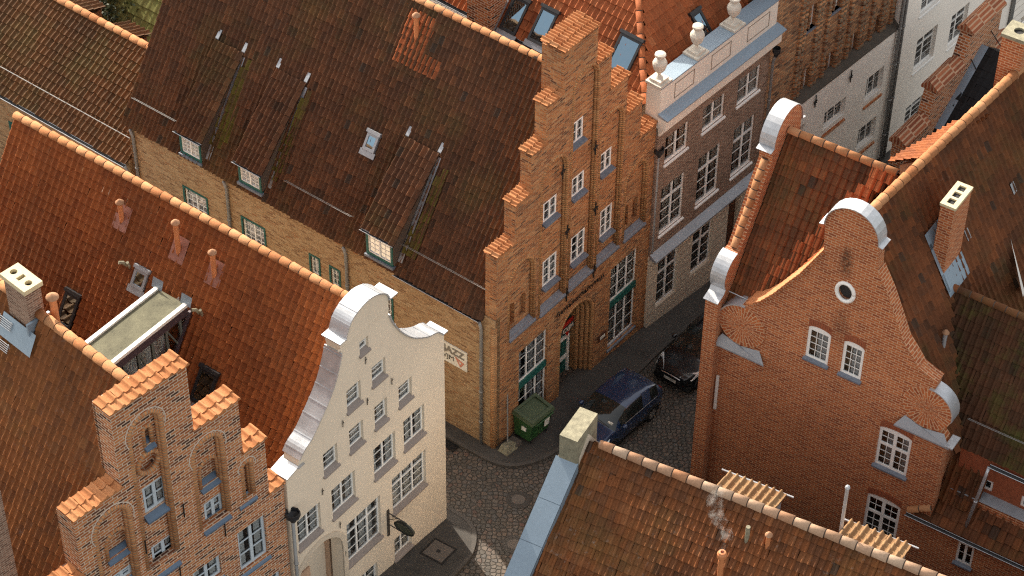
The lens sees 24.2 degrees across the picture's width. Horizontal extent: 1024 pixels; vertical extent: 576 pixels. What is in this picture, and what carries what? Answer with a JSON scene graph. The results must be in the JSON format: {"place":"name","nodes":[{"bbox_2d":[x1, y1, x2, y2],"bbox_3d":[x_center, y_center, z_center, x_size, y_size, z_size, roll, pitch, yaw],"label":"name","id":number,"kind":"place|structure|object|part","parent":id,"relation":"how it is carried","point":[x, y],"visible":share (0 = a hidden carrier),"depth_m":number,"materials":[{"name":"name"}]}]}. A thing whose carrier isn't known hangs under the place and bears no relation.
{"place":"outdoors","nodes":[
{"label":"outdoors","id":0,"kind":"place"},
{"bbox_2d":[372,508,471,575],"bbox_3d":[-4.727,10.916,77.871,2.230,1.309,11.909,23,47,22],"label":"pavement","id":1,"kind":"structure","parent":0,"point":[452,529],"depth_m":80.39,"materials":[{"name":"grey stone"}]},
{"bbox_2d":[420,538,456,564],"bbox_3d":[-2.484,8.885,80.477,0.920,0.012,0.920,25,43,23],"label":"square cover","id":2,"kind":"object","parent":1,"relation":"on","point":[438,551],"visible":1,"depth_m":80.47,"materials":[{"name":"metal"}]},
{"bbox_2d":[101,0,888,575],"bbox_3d":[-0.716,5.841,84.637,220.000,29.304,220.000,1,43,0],"label":"cobbled street","id":3,"kind":"structure","parent":0,"point":[479,490],"depth_m":83.77,"materials":[{"name":"stone"}]},
{"bbox_2d":[0,491,17,575],"bbox_3d":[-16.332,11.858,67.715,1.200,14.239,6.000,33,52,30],"label":"dark brick neighbour","id":4,"kind":"structure","parent":3,"relation":"on","point":[7,564],"depth_m":65.60,"materials":[{"name":"brown brick"}]},
{"bbox_2d":[0,0,151,199],"bbox_3d":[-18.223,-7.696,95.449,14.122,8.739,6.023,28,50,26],"label":"brick house","id":5,"kind":"structure","parent":3,"relation":"on","point":[69,69],"depth_m":91.80,"materials":[{"name":"brown tile"}]},
{"bbox_2d":[99,0,142,22],"bbox_3d":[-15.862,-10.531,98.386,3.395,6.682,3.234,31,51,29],"label":"garden tree","id":6,"kind":"object","parent":3,"relation":"on","point":[110,11],"visible":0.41,"depth_m":96.60,"materials":[{"name":"green plant"}]},
{"bbox_2d":[102,0,161,42],"bbox_3d":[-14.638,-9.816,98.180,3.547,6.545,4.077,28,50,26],"label":"mossy shed","id":7,"kind":"structure","parent":3,"relation":"on","point":[146,15],"depth_m":96.22,"materials":[{"name":"green plant"}]},
{"bbox_2d":[0,263,290,575],"bbox_3d":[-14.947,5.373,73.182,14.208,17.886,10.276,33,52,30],"label":"old stepped gable house","id":8,"kind":"structure","parent":3,"relation":"on","point":[108,467],"depth_m":66.99,"materials":[{"name":"orange brick"}]},
{"bbox_2d":[114,564,131,575],"bbox_3d":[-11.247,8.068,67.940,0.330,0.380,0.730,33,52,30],"label":"window","id":9,"kind":"structure","parent":8,"relation":"in","point":[126,570],"depth_m":67.96,"materials":[{"name":"blue paint"}]},
{"bbox_2d":[142,476,164,512],"bbox_3d":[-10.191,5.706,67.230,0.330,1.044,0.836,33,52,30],"label":"window","id":10,"kind":"structure","parent":8,"relation":"in","point":[153,493],"depth_m":67.27,"materials":[{"name":"blue paint"}]},
{"bbox_2d":[151,535,170,558],"bbox_3d":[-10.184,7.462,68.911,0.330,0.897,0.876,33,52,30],"label":"window","id":11,"kind":"structure","parent":8,"relation":"in","point":[164,544],"depth_m":68.78,"materials":[{"name":"blue paint"}]},
{"bbox_2d":[193,555,219,575],"bbox_3d":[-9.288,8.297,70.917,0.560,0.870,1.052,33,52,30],"label":"window","id":12,"kind":"structure","parent":8,"relation":"in","point":[212,568],"depth_m":71.00,"materials":[{"name":"blue paint"}]},
{"bbox_2d":[204,493,221,519],"bbox_3d":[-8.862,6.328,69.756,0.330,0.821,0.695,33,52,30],"label":"window","id":13,"kind":"structure","parent":8,"relation":"in","point":[209,507],"depth_m":69.71,"materials":[{"name":"blue paint"}]},
{"bbox_2d":[237,516,265,569],"bbox_3d":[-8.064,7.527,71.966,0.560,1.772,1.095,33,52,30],"label":"window","id":14,"kind":"structure","parent":8,"relation":"in","point":[251,540],"depth_m":72.13,"materials":[{"name":"blue paint"}]},
{"bbox_2d":[0,111,447,575],"bbox_3d":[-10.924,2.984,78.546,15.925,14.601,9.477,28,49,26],"label":"white gable house","id":15,"kind":"structure","parent":3,"relation":"on","point":[339,391],"depth_m":75.13,"materials":[{"name":"paint"}]},
{"bbox_2d":[59,286,81,329],"bbox_3d":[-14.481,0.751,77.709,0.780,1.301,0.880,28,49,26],"label":"roof window","id":16,"kind":"structure","parent":15,"relation":"in","point":[71,300],"depth_m":77.65,"materials":[{"name":"paint"}]},
{"bbox_2d":[126,263,151,297],"bbox_3d":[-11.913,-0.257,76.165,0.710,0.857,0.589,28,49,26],"label":"roof window","id":17,"kind":"structure","parent":15,"relation":"in","point":[134,287],"depth_m":76.13,"materials":[{"name":"grey glass"}]},
{"bbox_2d":[190,362,220,405],"bbox_3d":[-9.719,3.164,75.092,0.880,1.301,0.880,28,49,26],"label":"roof window","id":18,"kind":"structure","parent":15,"relation":"in","point":[207,378],"depth_m":75.04,"materials":[{"name":"glass"}]},
{"bbox_2d":[297,503,318,543],"bbox_3d":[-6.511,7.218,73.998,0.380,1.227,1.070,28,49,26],"label":"window","id":19,"kind":"structure","parent":15,"relation":"in","point":[309,522],"depth_m":74.21,"materials":[{"name":"white paint"}]},
{"bbox_2d":[301,539,332,575],"bbox_3d":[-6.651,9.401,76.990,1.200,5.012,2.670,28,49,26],"label":"doorway","id":20,"kind":"structure","parent":15,"relation":"in","point":[306,572],"depth_m":77.11,"materials":[{"name":"brown wood"}]},
{"bbox_2d":[323,445,335,469],"bbox_3d":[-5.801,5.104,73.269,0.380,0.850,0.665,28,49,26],"label":"window","id":21,"kind":"structure","parent":15,"relation":"in","point":[329,457],"depth_m":73.41,"materials":[{"name":"white paint"}]},
{"bbox_2d":[331,472,352,512],"bbox_3d":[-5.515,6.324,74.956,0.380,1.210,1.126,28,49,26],"label":"window","id":22,"kind":"structure","parent":15,"relation":"in","point":[343,491],"depth_m":75.17,"materials":[{"name":"white paint"}]},
{"bbox_2d":[346,382,358,406],"bbox_3d":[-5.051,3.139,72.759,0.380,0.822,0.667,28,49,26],"label":"window","id":23,"kind":"structure","parent":15,"relation":"in","point":[352,394],"depth_m":72.90,"materials":[{"name":"white paint"}]},
{"bbox_2d":[349,422,360,446],"bbox_3d":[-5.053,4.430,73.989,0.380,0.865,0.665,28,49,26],"label":"window","id":24,"kind":"structure","parent":15,"relation":"in","point":[355,433],"depth_m":74.13,"materials":[{"name":"white paint"}]},
{"bbox_2d":[359,338,365,348],"bbox_3d":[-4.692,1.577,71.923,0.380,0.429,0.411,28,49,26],"label":"window","id":25,"kind":"structure","parent":15,"relation":"in","point":[363,342],"depth_m":71.99,"materials":[{"name":"white paint"}]},
{"bbox_2d":[346,497,378,559],"bbox_3d":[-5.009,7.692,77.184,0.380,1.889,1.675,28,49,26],"label":"window","id":26,"kind":"structure","parent":15,"relation":"in","point":[365,525],"depth_m":77.45,"materials":[{"name":"white paint"}]},
{"bbox_2d":[362,564,375,575],"bbox_3d":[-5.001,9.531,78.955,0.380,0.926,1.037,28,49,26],"label":"window","id":27,"kind":"structure","parent":15,"relation":"in","point":[372,570],"depth_m":79.17,"materials":[{"name":"white paint"}]},
{"bbox_2d":[372,359,382,379],"bbox_3d":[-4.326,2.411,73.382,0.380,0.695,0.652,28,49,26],"label":"window","id":28,"kind":"structure","parent":15,"relation":"in","point":[377,369],"depth_m":73.50,"materials":[{"name":"white paint"}]},
{"bbox_2d":[374,400,384,422],"bbox_3d":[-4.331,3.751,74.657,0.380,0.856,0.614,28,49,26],"label":"window","id":29,"kind":"structure","parent":15,"relation":"in","point":[379,411],"depth_m":74.81,"materials":[{"name":"white paint"}]},
{"bbox_2d":[373,433,392,473],"bbox_3d":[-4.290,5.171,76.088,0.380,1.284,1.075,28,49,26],"label":"window","id":30,"kind":"structure","parent":15,"relation":"in","point":[383,452],"depth_m":76.36,"materials":[{"name":"white paint"}]},
{"bbox_2d":[386,509,414,536],"bbox_3d":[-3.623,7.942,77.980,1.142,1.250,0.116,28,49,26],"label":"hanging sign","id":31,"kind":"object","parent":15,"relation":"attached to","point":[403,527],"visible":1,"depth_m":77.79,"materials":[{"name":"metal"}]},
{"bbox_2d":[394,533,409,554],"bbox_3d":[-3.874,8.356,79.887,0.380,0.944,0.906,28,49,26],"label":"window","id":32,"kind":"structure","parent":15,"relation":"in","point":[402,539],"depth_m":80.04,"materials":[{"name":"white paint"}]},
{"bbox_2d":[398,379,409,400],"bbox_3d":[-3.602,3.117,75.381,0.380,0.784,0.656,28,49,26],"label":"window","id":33,"kind":"structure","parent":15,"relation":"in","point":[403,390],"depth_m":75.52,"materials":[{"name":"white paint"}]},
{"bbox_2d":[392,452,423,507],"bbox_3d":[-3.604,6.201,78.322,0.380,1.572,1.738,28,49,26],"label":"window","id":34,"kind":"structure","parent":15,"relation":"in","point":[412,475],"depth_m":78.49,"materials":[{"name":"white paint"}]},
{"bbox_2d":[403,405,421,444],"bbox_3d":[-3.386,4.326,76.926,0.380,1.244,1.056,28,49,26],"label":"window","id":35,"kind":"structure","parent":15,"relation":"in","point":[412,425],"depth_m":77.14,"materials":[{"name":"white paint"}]},
{"bbox_2d":[121,0,664,448],"bbox_3d":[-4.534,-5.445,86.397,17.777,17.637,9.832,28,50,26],"label":"stepped gable house","id":36,"kind":"structure","parent":3,"relation":"on","point":[481,195],"depth_m":82.92,"materials":[{"name":"orange brick"}]},
{"bbox_2d":[186,189,206,213],"bbox_3d":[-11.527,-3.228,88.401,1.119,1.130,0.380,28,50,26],"label":"window","id":37,"kind":"structure","parent":36,"relation":"in","point":[194,200],"depth_m":88.32,"materials":[{"name":"white paint"}]},
{"bbox_2d":[244,219,264,245],"bbox_3d":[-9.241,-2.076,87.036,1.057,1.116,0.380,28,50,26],"label":"window","id":38,"kind":"structure","parent":36,"relation":"in","point":[252,231],"depth_m":86.97,"materials":[{"name":"white paint"}]},
{"bbox_2d":[312,257,318,274],"bbox_3d":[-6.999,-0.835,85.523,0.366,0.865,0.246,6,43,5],"label":"window","id":39,"kind":"structure","parent":36,"relation":"in","point":[315,264],"depth_m":85.60,"materials":[{"name":"white paint"}]},
{"bbox_2d":[332,269,338,285],"bbox_3d":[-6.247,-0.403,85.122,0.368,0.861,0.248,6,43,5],"label":"window","id":40,"kind":"structure","parent":36,"relation":"in","point":[335,274],"depth_m":85.18,"materials":[{"name":"white paint"}]},
{"bbox_2d":[359,128,382,159],"bbox_3d":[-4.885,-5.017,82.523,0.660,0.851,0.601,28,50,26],"label":"roof window","id":41,"kind":"structure","parent":36,"relation":"in","point":[364,150],"depth_m":82.52,"materials":[{"name":"white glass"}]},
{"bbox_2d":[388,300,391,316],"bbox_3d":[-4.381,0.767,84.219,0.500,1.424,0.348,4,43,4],"label":"window","id":42,"kind":"structure","parent":36,"relation":"in","point":[389,301],"depth_m":84.07,"materials":[{"name":"white paint"}]},
{"bbox_2d":[444,340,467,371],"bbox_3d":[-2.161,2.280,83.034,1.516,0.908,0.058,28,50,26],"label":"jazz signboard","id":43,"kind":"object","parent":36,"relation":"attached to","point":[455,356],"visible":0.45,"depth_m":82.88},
{"bbox_2d":[518,367,544,405],"bbox_3d":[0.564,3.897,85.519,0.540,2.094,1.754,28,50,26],"label":"window","id":44,"kind":"structure","parent":36,"relation":"in","point":[536,384],"depth_m":85.58,"materials":[{"name":"white paint"}]},
{"bbox_2d":[519,329,545,381],"bbox_3d":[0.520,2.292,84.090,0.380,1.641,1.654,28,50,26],"label":"window","id":45,"kind":"structure","parent":36,"relation":"in","point":[533,354],"depth_m":84.37,"materials":[{"name":"white paint"}]},
{"bbox_2d":[541,251,560,292],"bbox_3d":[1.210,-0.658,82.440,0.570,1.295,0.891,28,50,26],"label":"window","id":46,"kind":"structure","parent":36,"relation":"in","point":[549,277],"depth_m":82.58,"materials":[{"name":"white paint"}]},
{"bbox_2d":[542,194,560,228],"bbox_3d":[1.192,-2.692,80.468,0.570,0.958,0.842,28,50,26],"label":"window","id":47,"kind":"structure","parent":36,"relation":"in","point":[550,215],"depth_m":80.59,"materials":[{"name":"white paint"}]},
{"bbox_2d":[559,313,573,373],"bbox_3d":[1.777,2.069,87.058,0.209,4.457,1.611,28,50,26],"label":"street door","id":48,"kind":"structure","parent":36,"relation":"in","point":[565,335],"depth_m":87.46,"materials":[{"name":"teal paint"}]},
{"bbox_2d":[569,227,588,268],"bbox_3d":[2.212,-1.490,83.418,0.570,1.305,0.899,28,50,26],"label":"window","id":49,"kind":"structure","parent":36,"relation":"in","point":[578,255],"depth_m":83.62,"materials":[{"name":"white paint"}]},
{"bbox_2d":[571,170,588,203],"bbox_3d":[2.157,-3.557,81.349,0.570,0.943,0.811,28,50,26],"label":"window","id":50,"kind":"structure","parent":36,"relation":"in","point":[578,191],"depth_m":81.44,"materials":[{"name":"white paint"}]},
{"bbox_2d":[573,116,587,151],"bbox_3d":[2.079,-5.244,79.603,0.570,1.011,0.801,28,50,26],"label":"window","id":51,"kind":"structure","parent":36,"relation":"in","point":[578,140],"depth_m":79.75,"materials":[{"name":"white paint"}]},
{"bbox_2d":[598,203,615,242],"bbox_3d":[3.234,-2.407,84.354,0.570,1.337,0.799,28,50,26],"label":"window","id":52,"kind":"structure","parent":36,"relation":"in","point":[606,230],"depth_m":84.50,"materials":[{"name":"white paint"}]},
{"bbox_2d":[600,147,615,179],"bbox_3d":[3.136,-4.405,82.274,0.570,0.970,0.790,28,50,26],"label":"window","id":53,"kind":"structure","parent":36,"relation":"in","point":[606,168],"depth_m":82.39,"materials":[{"name":"white paint"}]},
{"bbox_2d":[606,288,635,352],"bbox_3d":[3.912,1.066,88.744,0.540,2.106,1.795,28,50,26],"label":"window","id":54,"kind":"structure","parent":36,"relation":"in","point":[620,315],"depth_m":89.04,"materials":[{"name":"white paint"}]},
{"bbox_2d":[610,248,635,300],"bbox_3d":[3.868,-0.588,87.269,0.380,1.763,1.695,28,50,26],"label":"window","id":55,"kind":"structure","parent":36,"relation":"in","point":[623,273],"depth_m":87.48,"materials":[{"name":"white paint"}]},
{"bbox_2d":[445,439,458,451],"bbox_3d":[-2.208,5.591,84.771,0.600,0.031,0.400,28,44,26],"label":"drain grate","id":56,"kind":"object","parent":3,"relation":"on","point":[451,446],"visible":0.77,"depth_m":84.75,"materials":[{"name":"metal"}]},
{"bbox_2d":[446,503,476,575],"bbox_3d":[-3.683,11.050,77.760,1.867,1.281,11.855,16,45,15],"label":"kerb","id":57,"kind":"structure","parent":3,"relation":"on","point":[461,566],"depth_m":80.83,"materials":[{"name":"stone"}]},
{"bbox_2d":[501,535,519,552],"bbox_3d":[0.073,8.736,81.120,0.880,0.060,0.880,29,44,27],"label":"manhole cover","id":58,"kind":"object","parent":3,"relation":"on","point":[509,543],"visible":0.67,"depth_m":81.13,"materials":[{"name":"metal"}]},
{"bbox_2d":[506,491,530,508],"bbox_3d":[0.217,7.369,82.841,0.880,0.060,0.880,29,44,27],"label":"manhole cover","id":59,"kind":"object","parent":3,"relation":"on","point":[518,499],"visible":1,"depth_m":82.81,"materials":[{"name":"metal"}]},
{"bbox_2d":[435,0,786,327],"bbox_3d":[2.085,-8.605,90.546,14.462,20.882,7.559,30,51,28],"label":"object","id":60,"kind":"structure","parent":3,"relation":"on","point":[698,76],"depth_m":86.48,"materials":[{"name":"brown brick"}]},
{"bbox_2d":[496,0,532,40],"bbox_3d":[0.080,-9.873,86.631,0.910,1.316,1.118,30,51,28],"label":"roof window","id":61,"kind":"structure","parent":60,"relation":"in","point":[508,33],"depth_m":86.69,"materials":[{"name":"paint"}]},
{"bbox_2d":[523,3,561,52],"bbox_3d":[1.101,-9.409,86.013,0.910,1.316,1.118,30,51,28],"label":"roof window","id":62,"kind":"structure","parent":60,"relation":"in","point":[530,42],"depth_m":86.08,"materials":[{"name":"paint"}]},
{"bbox_2d":[611,28,645,70],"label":"roof window","id":63,"kind":"structure","parent":60,"relation":"in","point":[627,35],"depth_m":84.21,"materials":[{"name":"paint"}]},
{"bbox_2d":[655,248,676,304],"bbox_3d":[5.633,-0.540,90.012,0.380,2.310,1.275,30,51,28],"label":"window","id":64,"kind":"structure","parent":60,"relation":"in","point":[666,267],"depth_m":90.28,"materials":[{"name":"white paint"}]},
{"bbox_2d":[658,172,683,238],"bbox_3d":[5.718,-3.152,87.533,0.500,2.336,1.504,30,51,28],"label":"window","id":65,"kind":"structure","parent":60,"relation":"in","point":[671,195],"depth_m":87.80,"materials":[{"name":"white paint"}]},
{"bbox_2d":[663,121,688,167],"bbox_3d":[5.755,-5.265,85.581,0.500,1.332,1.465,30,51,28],"label":"window","id":66,"kind":"structure","parent":60,"relation":"in","point":[675,142],"depth_m":85.79,"materials":[{"name":"white paint"}]},
{"bbox_2d":[688,5,711,35],"bbox_3d":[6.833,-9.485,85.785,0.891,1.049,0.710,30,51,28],"label":"roof window","id":67,"kind":"structure","parent":60,"relation":"in","point":[697,10],"depth_m":85.77,"materials":[{"name":"paint"}]},
{"bbox_2d":[690,220,710,272],"bbox_3d":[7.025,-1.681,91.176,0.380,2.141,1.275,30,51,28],"label":"window","id":68,"kind":"structure","parent":60,"relation":"in","point":[700,244],"depth_m":91.54,"materials":[{"name":"white paint"}]},
{"bbox_2d":[694,143,719,209],"bbox_3d":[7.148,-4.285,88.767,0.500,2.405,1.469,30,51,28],"label":"window","id":69,"kind":"structure","parent":60,"relation":"in","point":[708,163],"depth_m":89.07,"materials":[{"name":"white paint"}]},
{"bbox_2d":[701,94,725,135],"bbox_3d":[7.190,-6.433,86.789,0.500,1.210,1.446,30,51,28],"label":"window","id":70,"kind":"structure","parent":60,"relation":"in","point":[713,111],"depth_m":87.01,"materials":[{"name":"white paint"}]},
{"bbox_2d":[725,199,735,246],"bbox_3d":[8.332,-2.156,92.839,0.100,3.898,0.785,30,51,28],"label":"street door","id":71,"kind":"structure","parent":60,"relation":"in","point":[731,211],"depth_m":92.55,"materials":[{"name":"brown wood"}]},
{"bbox_2d":[729,115,753,180],"bbox_3d":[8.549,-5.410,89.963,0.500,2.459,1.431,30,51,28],"label":"window","id":72,"kind":"structure","parent":60,"relation":"in","point":[742,139],"depth_m":90.23,"materials":[{"name":"white paint"}]},
{"bbox_2d":[735,65,760,109],"bbox_3d":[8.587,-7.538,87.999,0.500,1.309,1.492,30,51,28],"label":"window","id":73,"kind":"structure","parent":60,"relation":"in","point":[748,84],"depth_m":88.18,"materials":[{"name":"white paint"}]},
{"bbox_2d":[578,368,662,445],"bbox_3d":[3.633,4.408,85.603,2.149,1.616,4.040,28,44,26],"label":"parked car","id":74,"kind":"object","parent":3,"relation":"on","point":[623,403],"visible":0.66,"depth_m":85.17,"materials":[{"name":"paint"}]},
{"bbox_3d":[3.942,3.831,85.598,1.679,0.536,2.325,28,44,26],"label":"side windows","id":75,"kind":"part","parent":74,"relation":"part of","materials":[{"name":"black glass"}]},
{"bbox_2d":[445,155,889,467],"bbox_3d":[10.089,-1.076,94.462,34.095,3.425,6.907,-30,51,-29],"label":"kerb","id":76,"kind":"structure","parent":3,"relation":"on","point":[649,360],"depth_m":84.69,"materials":[{"name":"stone"}]},
{"bbox_2d":[654,312,703,392],"bbox_3d":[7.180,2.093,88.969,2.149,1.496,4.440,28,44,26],"label":"parked car","id":77,"kind":"object","parent":3,"relation":"on","point":[678,362],"visible":0.41,"depth_m":88.04,"materials":[{"name":"paint"}]},
{"bbox_2d":[504,407,945,575],"bbox_3d":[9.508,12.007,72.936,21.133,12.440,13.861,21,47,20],"label":"foreground tiled house","id":78,"kind":"structure","parent":3,"relation":"on","point":[602,508],"depth_m":73.18,"materials":[{"name":"tile"}]},
{"bbox_2d":[748,0,908,160],"bbox_3d":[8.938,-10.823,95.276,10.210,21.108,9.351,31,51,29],"label":"gothic brick house","id":79,"kind":"structure","parent":3,"relation":"on","point":[836,68],"depth_m":93.75,"materials":[{"name":"white paint"}]},
{"bbox_2d":[810,4,813,24],"bbox_3d":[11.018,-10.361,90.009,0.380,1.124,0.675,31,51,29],"label":"window","id":80,"kind":"structure","parent":79,"relation":"in","point":[813,4],"depth_m":90.15,"materials":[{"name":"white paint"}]},
{"bbox_2d":[823,100,841,124],"bbox_3d":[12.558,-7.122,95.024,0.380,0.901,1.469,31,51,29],"label":"window","id":81,"kind":"structure","parent":79,"relation":"in","point":[832,112],"depth_m":95.35,"materials":[{"name":"white paint"}]},
{"bbox_2d":[857,119,872,144],"bbox_3d":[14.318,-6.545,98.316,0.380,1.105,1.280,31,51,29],"label":"window","id":82,"kind":"structure","parent":79,"relation":"in","point":[865,131],"depth_m":98.67,"materials":[{"name":"white paint"}]},
{"bbox_2d":[865,69,879,95],"bbox_3d":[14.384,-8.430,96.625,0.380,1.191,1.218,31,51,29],"label":"window","id":83,"kind":"structure","parent":79,"relation":"in","point":[872,82],"depth_m":96.97,"materials":[{"name":"white paint"}]},
{"bbox_2d":[690,20,1023,575],"bbox_3d":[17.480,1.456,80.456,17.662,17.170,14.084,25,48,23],"label":"scrolled gable house","id":84,"kind":"structure","parent":3,"relation":"on","point":[863,331],"depth_m":77.35,"materials":[{"name":"red brick"}]},
{"bbox_2d":[802,326,830,369],"bbox_3d":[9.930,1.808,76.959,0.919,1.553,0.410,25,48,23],"label":"window","id":85,"kind":"structure","parent":84,"relation":"in","point":[818,340],"depth_m":77.13,"materials":[{"name":"white paint"}]},
{"bbox_2d":[835,281,855,303],"bbox_3d":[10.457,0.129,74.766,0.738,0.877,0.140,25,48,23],"label":"round window","id":86,"kind":"structure","parent":84,"relation":"in","point":[847,301],"depth_m":74.71,"materials":[{"name":"white paint"}]},
{"bbox_2d":[837,341,864,384],"bbox_3d":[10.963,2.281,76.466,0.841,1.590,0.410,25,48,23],"label":"window","id":87,"kind":"structure","parent":84,"relation":"in","point":[853,354],"depth_m":76.64,"materials":[{"name":"white paint"}]},
{"bbox_2d":[863,493,900,537],"bbox_3d":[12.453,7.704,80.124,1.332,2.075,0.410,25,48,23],"label":"window","id":88,"kind":"structure","parent":84,"relation":"in","point":[881,514],"depth_m":80.16,"materials":[{"name":"white paint"}]},
{"bbox_2d":[871,427,911,481],"bbox_3d":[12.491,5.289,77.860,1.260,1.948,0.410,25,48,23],"label":"window","id":89,"kind":"structure","parent":84,"relation":"in","point":[893,448],"depth_m":78.01,"materials":[{"name":"white paint"}]},
{"bbox_2d":[951,541,974,571],"bbox_3d":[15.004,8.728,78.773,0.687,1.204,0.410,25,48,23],"label":"window","id":90,"kind":"structure","parent":84,"relation":"in","point":[964,554],"depth_m":78.97,"materials":[{"name":"white paint"}]},
{"bbox_2d":[985,480,992,491],"bbox_3d":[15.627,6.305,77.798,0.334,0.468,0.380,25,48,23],"label":"window","id":91,"kind":"structure","parent":84,"relation":"in","point":[989,485],"depth_m":77.81,"materials":[{"name":"white paint"}]},
{"bbox_2d":[886,0,1015,151],"bbox_3d":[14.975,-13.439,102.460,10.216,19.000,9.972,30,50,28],"label":"tall white house","id":92,"kind":"structure","parent":3,"relation":"on","point":[931,34],"depth_m":99.44,"materials":[{"name":"paint"}]},
{"bbox_2d":[904,95,921,122],"bbox_3d":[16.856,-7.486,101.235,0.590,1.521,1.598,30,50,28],"label":"window","id":93,"kind":"structure","parent":92,"relation":"in","point":[912,109],"depth_m":101.50,"materials":[{"name":"white paint"}]},
{"bbox_2d":[912,28,933,76],"bbox_3d":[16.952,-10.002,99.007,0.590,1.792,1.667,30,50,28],"label":"window","id":94,"kind":"structure","parent":92,"relation":"in","point":[923,48],"depth_m":99.49,"materials":[{"name":"white paint"}]},
{"bbox_2d":[919,0,940,19],"bbox_3d":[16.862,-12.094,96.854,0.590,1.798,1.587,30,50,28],"label":"window","id":95,"kind":"structure","parent":92,"relation":"in","point":[925,3],"depth_m":97.35,"materials":[{"name":"white paint"}]},
{"bbox_2d":[946,5,965,51],"bbox_3d":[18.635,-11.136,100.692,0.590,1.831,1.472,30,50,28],"label":"window","id":96,"kind":"structure","parent":92,"relation":"in","point":[957,19],"depth_m":101.06,"materials":[{"name":"white paint"}]},
{"bbox_2d":[889,0,1023,172],"bbox_3d":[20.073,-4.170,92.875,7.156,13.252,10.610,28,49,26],"label":"dark roofed house","id":97,"kind":"structure","parent":3,"relation":"on","point":[958,84],"depth_m":90.11,"materials":[{"name":"orange brick"}]},
{"bbox_2d":[1013,0,1023,22],"bbox_3d":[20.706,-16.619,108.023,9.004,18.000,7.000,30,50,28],"label":"boarded white house","id":98,"kind":"structure","parent":3,"relation":"on","point":[1018,16],"depth_m":105.33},
{"bbox_2d":[445,149,890,462],"bbox_3d":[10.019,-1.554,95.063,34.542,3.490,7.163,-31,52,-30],"label":"pavement","id":99,"kind":"structure","parent":0,"point":[638,349],"depth_m":88.02,"materials":[{"name":"grey stone"}]},
{"bbox_2d":[498,394,521,455],"bbox_3d":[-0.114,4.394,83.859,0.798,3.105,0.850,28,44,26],"label":"barrier post","id":100,"kind":"object","parent":99,"relation":"on","point":[510,445],"visible":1,"depth_m":84.48,"materials":[{"name":"grey metal"}]},
{"bbox_2d":[511,393,554,443],"bbox_3d":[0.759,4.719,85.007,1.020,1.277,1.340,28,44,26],"label":"wheelie bin","id":101,"kind":"object","parent":99,"relation":"on","point":[533,413],"visible":1,"depth_m":84.71,"materials":[{"name":"green plastic"}]}
]}

